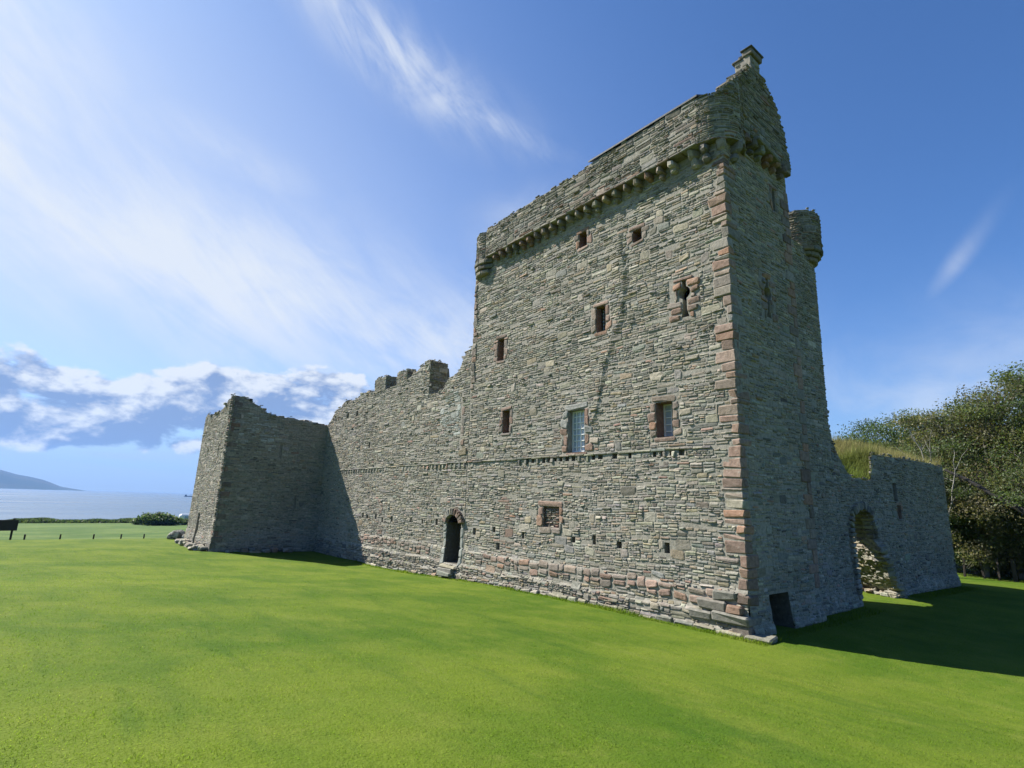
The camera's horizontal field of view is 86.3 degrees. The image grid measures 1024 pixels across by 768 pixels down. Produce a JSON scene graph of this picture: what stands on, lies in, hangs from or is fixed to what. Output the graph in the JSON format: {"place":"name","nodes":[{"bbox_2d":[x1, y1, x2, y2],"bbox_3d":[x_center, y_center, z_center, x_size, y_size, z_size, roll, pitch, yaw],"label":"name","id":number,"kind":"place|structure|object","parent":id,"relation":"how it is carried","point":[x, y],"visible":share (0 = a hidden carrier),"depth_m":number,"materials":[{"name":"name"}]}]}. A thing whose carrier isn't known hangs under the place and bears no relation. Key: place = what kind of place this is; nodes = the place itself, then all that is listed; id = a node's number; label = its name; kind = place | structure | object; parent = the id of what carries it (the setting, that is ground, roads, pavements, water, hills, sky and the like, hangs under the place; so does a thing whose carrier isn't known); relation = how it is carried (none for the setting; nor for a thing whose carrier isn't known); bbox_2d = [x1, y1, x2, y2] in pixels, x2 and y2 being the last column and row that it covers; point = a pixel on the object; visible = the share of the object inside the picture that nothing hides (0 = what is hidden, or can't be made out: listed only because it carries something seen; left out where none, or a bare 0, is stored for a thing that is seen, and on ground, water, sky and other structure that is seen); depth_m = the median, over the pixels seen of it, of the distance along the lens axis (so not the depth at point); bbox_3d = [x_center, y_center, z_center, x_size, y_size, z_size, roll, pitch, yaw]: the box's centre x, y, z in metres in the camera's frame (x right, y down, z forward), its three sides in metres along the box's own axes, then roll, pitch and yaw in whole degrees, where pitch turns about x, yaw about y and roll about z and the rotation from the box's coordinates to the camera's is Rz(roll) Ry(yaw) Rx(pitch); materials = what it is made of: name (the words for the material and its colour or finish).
{"place":"outdoors","nodes":[
{"label":"outdoors","id":0,"kind":"place"},
{"bbox_2d":[0,470,85,490],"bbox_3d":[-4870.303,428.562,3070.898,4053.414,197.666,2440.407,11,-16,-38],"label":"hills","id":1,"kind":"structure","parent":0,"point":[8,480],"depth_m":4032.06,"materials":[{"name":"blue"}]},
{"bbox_2d":[0,488,192,519],"bbox_3d":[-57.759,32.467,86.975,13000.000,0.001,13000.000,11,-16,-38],"label":"sea","id":2,"kind":"structure","parent":0,"point":[35,503],"depth_m":565.19,"materials":[{"name":"liquid"}]},
{"bbox_2d":[0,523,1023,767],"bbox_3d":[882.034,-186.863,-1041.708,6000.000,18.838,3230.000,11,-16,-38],"label":"lawn","id":3,"kind":"structure","parent":0,"point":[82,543],"depth_m":8.13,"materials":[{"name":"green plant"}]},
{"bbox_2d":[0,518,18,539],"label":"notice board","id":4,"kind":"object","parent":3,"relation":"on","point":[9,525],"visible":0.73,"depth_m":37.45,"materials":[{"name":"brown wood"}]},
{"bbox_2d":[7,517,132,522],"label":"shore scrub","id":5,"kind":"object","parent":3,"relation":"on","point":[54,520],"visible":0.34,"depth_m":144.90,"materials":[{"name":"green plant"}]},
{"bbox_2d":[129,518,141,524],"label":"bush","id":6,"kind":"object","parent":3,"relation":"on","point":[134,522],"visible":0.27,"depth_m":132.25,"materials":[{"name":"green plant"}]},
{"bbox_2d":[133,512,176,525],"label":"bush","id":7,"kind":"object","parent":3,"relation":"on","point":[155,519],"visible":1,"depth_m":121.64,"materials":[{"name":"green plant"}]},
{"bbox_2d":[161,517,185,525],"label":"bush","id":8,"kind":"object","parent":3,"relation":"on","point":[179,520],"visible":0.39,"depth_m":125.43,"materials":[{"name":"green plant"}]},
{"bbox_2d":[167,530,184,538],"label":"boulder","id":9,"kind":"object","parent":3,"relation":"on","point":[176,534],"visible":0.82,"depth_m":40.92,"materials":[{"name":"grey stone"}]},
{"bbox_2d":[179,514,188,518],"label":"caravan","id":10,"kind":"object","parent":3,"relation":"on","point":[182,516],"visible":0.21,"depth_m":143.62,"materials":[{"name":"white paint"}]},
{"bbox_2d":[181,518,188,524],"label":"bush","id":11,"kind":"object","parent":3,"relation":"on","point":[185,522],"visible":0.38,"depth_m":137.89,"materials":[{"name":"green plant"}]},
{"bbox_2d":[174,393,327,552],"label":"corner tower","id":12,"kind":"structure","parent":3,"relation":"on","point":[258,482],"depth_m":34.91,"materials":[{"name":"stone"}]},
{"bbox_2d":[313,345,472,578],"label":"curtain wall","id":13,"kind":"structure","parent":3,"relation":"on","point":[393,489],"depth_m":28.48,"materials":[{"name":"stone"}]},
{"bbox_2d":[458,44,849,644],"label":"tower house","id":14,"kind":"structure","parent":3,"relation":"on","point":[649,434],"depth_m":17.51,"materials":[{"name":"stone"}]},
{"bbox_2d":[493,334,507,363],"bbox_3d":[-0.255,-1.439,23.591,0.670,1.306,1.054,11,-16,-38],"label":"window","id":15,"kind":"structure","parent":14,"relation":"in","point":[502,343],"depth_m":23.58,"materials":[{"name":"stone"}]},
{"bbox_2d":[498,406,512,435],"bbox_3d":[-0.026,1.572,22.559,0.667,1.236,0.943,11,-16,-38],"label":"window","id":16,"kind":"structure","parent":14,"relation":"in","point":[506,415],"depth_m":22.55,"materials":[{"name":"stone"}]},
{"bbox_2d":[536,501,563,534],"bbox_3d":[1.393,4.789,19.567,0.225,1.179,1.411,11,-16,-38],"label":"blocked window","id":17,"kind":"structure","parent":14,"relation":"in","point":[539,521],"depth_m":19.56,"materials":[{"name":"stone"}]},
{"bbox_2d":[560,401,592,454],"bbox_3d":[2.474,1.622,19.359,0.700,1.843,1.619,11,-16,-38],"label":"window","id":18,"kind":"structure","parent":14,"relation":"in","point":[577,439],"depth_m":19.43,"materials":[{"name":"glass"}]},
{"bbox_2d":[574,226,591,251],"bbox_3d":[2.890,-5.374,20.642,0.670,0.906,0.924,11,-16,-38],"label":"window","id":19,"kind":"structure","parent":14,"relation":"in","point":[581,235],"depth_m":20.60,"materials":[{"name":"stone"}]},
{"bbox_2d":[591,300,611,335],"bbox_3d":[3.350,-2.240,19.271,0.680,1.233,0.993,11,-16,-38],"label":"window","id":20,"kind":"structure","parent":14,"relation":"in","point":[598,321],"depth_m":19.31,"materials":[{"name":"stone"}]},
{"bbox_2d":[626,223,648,246],"bbox_3d":[4.454,-4.968,18.569,0.660,0.738,0.966,11,-16,-38],"label":"window","id":21,"kind":"structure","parent":14,"relation":"in","point":[637,233],"depth_m":18.51,"materials":[{"name":"stone"}]},
{"bbox_2d":[648,395,681,441],"bbox_3d":[4.803,1.072,16.597,0.674,1.417,1.188,11,-16,-38],"label":"window","id":22,"kind":"structure","parent":14,"relation":"in","point":[664,424],"depth_m":16.68,"materials":[{"name":"stone"}]},
{"bbox_2d":[835,431,889,447],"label":"broadleaf tree","id":23,"kind":"object","parent":3,"relation":"on","point":[858,438],"visible":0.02,"depth_m":41.38,"materials":[{"name":"green plant"}]},
{"bbox_2d":[836,417,949,463],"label":"broadleaf tree","id":24,"kind":"object","parent":3,"relation":"on","point":[869,429],"visible":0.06,"depth_m":40.74,"materials":[{"name":"green plant"}]},
{"bbox_2d":[828,424,960,609],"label":"gate wall","id":25,"kind":"structure","parent":3,"relation":"on","point":[894,534],"depth_m":21.94,"materials":[{"name":"stone"}]},
{"bbox_2d":[896,429,967,514],"bbox_3d":[24.634,6.767,31.669,2.317,8.856,2.586,2,-12,1],"label":"dead tree","id":26,"kind":"object","parent":3,"relation":"on","point":[921,449],"visible":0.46,"depth_m":31.32,"materials":[{"name":"wood"}]},
{"bbox_2d":[881,438,1002,544],"bbox_3d":[27.180,7.742,34.621,7.265,8.604,7.100,-5,-14,28],"label":"broadleaf tree","id":27,"kind":"object","parent":3,"relation":"on","point":[928,454],"visible":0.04,"depth_m":33.58,"materials":[{"name":"green plant"}]},
{"bbox_2d":[880,408,1008,468],"bbox_3d":[28.729,7.054,36.750,7.851,10.958,8.453,3,-12,-8],"label":"broadleaf tree","id":28,"kind":"object","parent":3,"relation":"on","point":[907,434],"visible":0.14,"depth_m":36.45,"materials":[{"name":"green plant"}]},
{"bbox_2d":[880,397,1023,574],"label":"broadleaf tree","id":29,"kind":"object","parent":3,"relation":"on","point":[931,415],"visible":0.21,"depth_m":33.74,"materials":[{"name":"green plant"}]},
{"bbox_2d":[962,558,965,576],"bbox_3d":[26.026,10.587,31.417,0.133,1.358,0.181,11,-16,-38],"label":"fence post","id":30,"kind":"object","parent":3,"relation":"on","point":[964,569],"visible":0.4,"depth_m":31.39,"materials":[{"name":"wood"}]},
{"bbox_2d":[928,360,1023,487],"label":"broadleaf tree","id":31,"kind":"object","parent":3,"relation":"on","point":[1011,391],"visible":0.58,"depth_m":33.08,"materials":[{"name":"green plant"}]},
{"bbox_2d":[978,557,985,578],"bbox_3d":[26.531,10.475,30.804,0.136,1.364,0.254,22,-23,-58],"label":"fence post","id":32,"kind":"object","parent":3,"relation":"on","point":[982,571],"visible":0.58,"depth_m":30.78,"materials":[{"name":"wood"}]},
{"bbox_2d":[941,463,1023,576],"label":"broadleaf tree","id":33,"kind":"object","parent":3,"relation":"on","point":[955,515],"visible":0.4,"depth_m":31.06,"materials":[{"name":"green plant"}]},
{"bbox_2d":[944,469,1023,513],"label":"leaning trunk","id":34,"kind":"object","parent":3,"relation":"on","point":[1020,509],"visible":0.8,"depth_m":30.34,"materials":[{"name":"brown plant"}]},
{"bbox_2d":[947,449,1023,568],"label":"broadleaf tree","id":35,"kind":"object","parent":3,"relation":"on","point":[1013,477],"visible":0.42,"depth_m":30.27,"materials":[{"name":"green plant"}]},
{"bbox_2d":[950,520,1023,578],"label":"shrub","id":36,"kind":"object","parent":3,"relation":"on","point":[957,561],"visible":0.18,"depth_m":32.07,"materials":[{"name":"green plant"}]},
{"bbox_2d":[953,479,1023,579],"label":"broadleaf tree","id":37,"kind":"object","parent":3,"relation":"on","point":[1015,524],"visible":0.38,"depth_m":30.64,"materials":[{"name":"green plant"}]},
{"bbox_2d":[959,531,1023,574],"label":"shrub","id":38,"kind":"object","parent":3,"relation":"on","point":[1003,540],"visible":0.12,"depth_m":31.44,"materials":[{"name":"green plant"}]},
{"bbox_2d":[996,558,1000,579],"bbox_3d":[26.977,10.376,30.274,0.224,1.360,0.121,11,-16,-38],"label":"fence post","id":39,"kind":"object","parent":3,"relation":"on","point":[998,570],"visible":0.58,"depth_m":30.28,"materials":[{"name":"wood"}]},
{"bbox_2d":[1010,560,1018,581],"bbox_3d":[27.399,10.278,29.762,0.213,1.356,0.208,11,-16,-38],"label":"fence post","id":40,"kind":"object","parent":3,"relation":"on","point":[1014,572],"visible":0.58,"depth_m":29.72,"materials":[{"name":"wood"}]},
{"bbox_2d":[0,0,1023,493],"label":"sky","id":41,"kind":"structure","parent":0,"point":[284,206],"materials":[{"name":"blue"}]}
]}

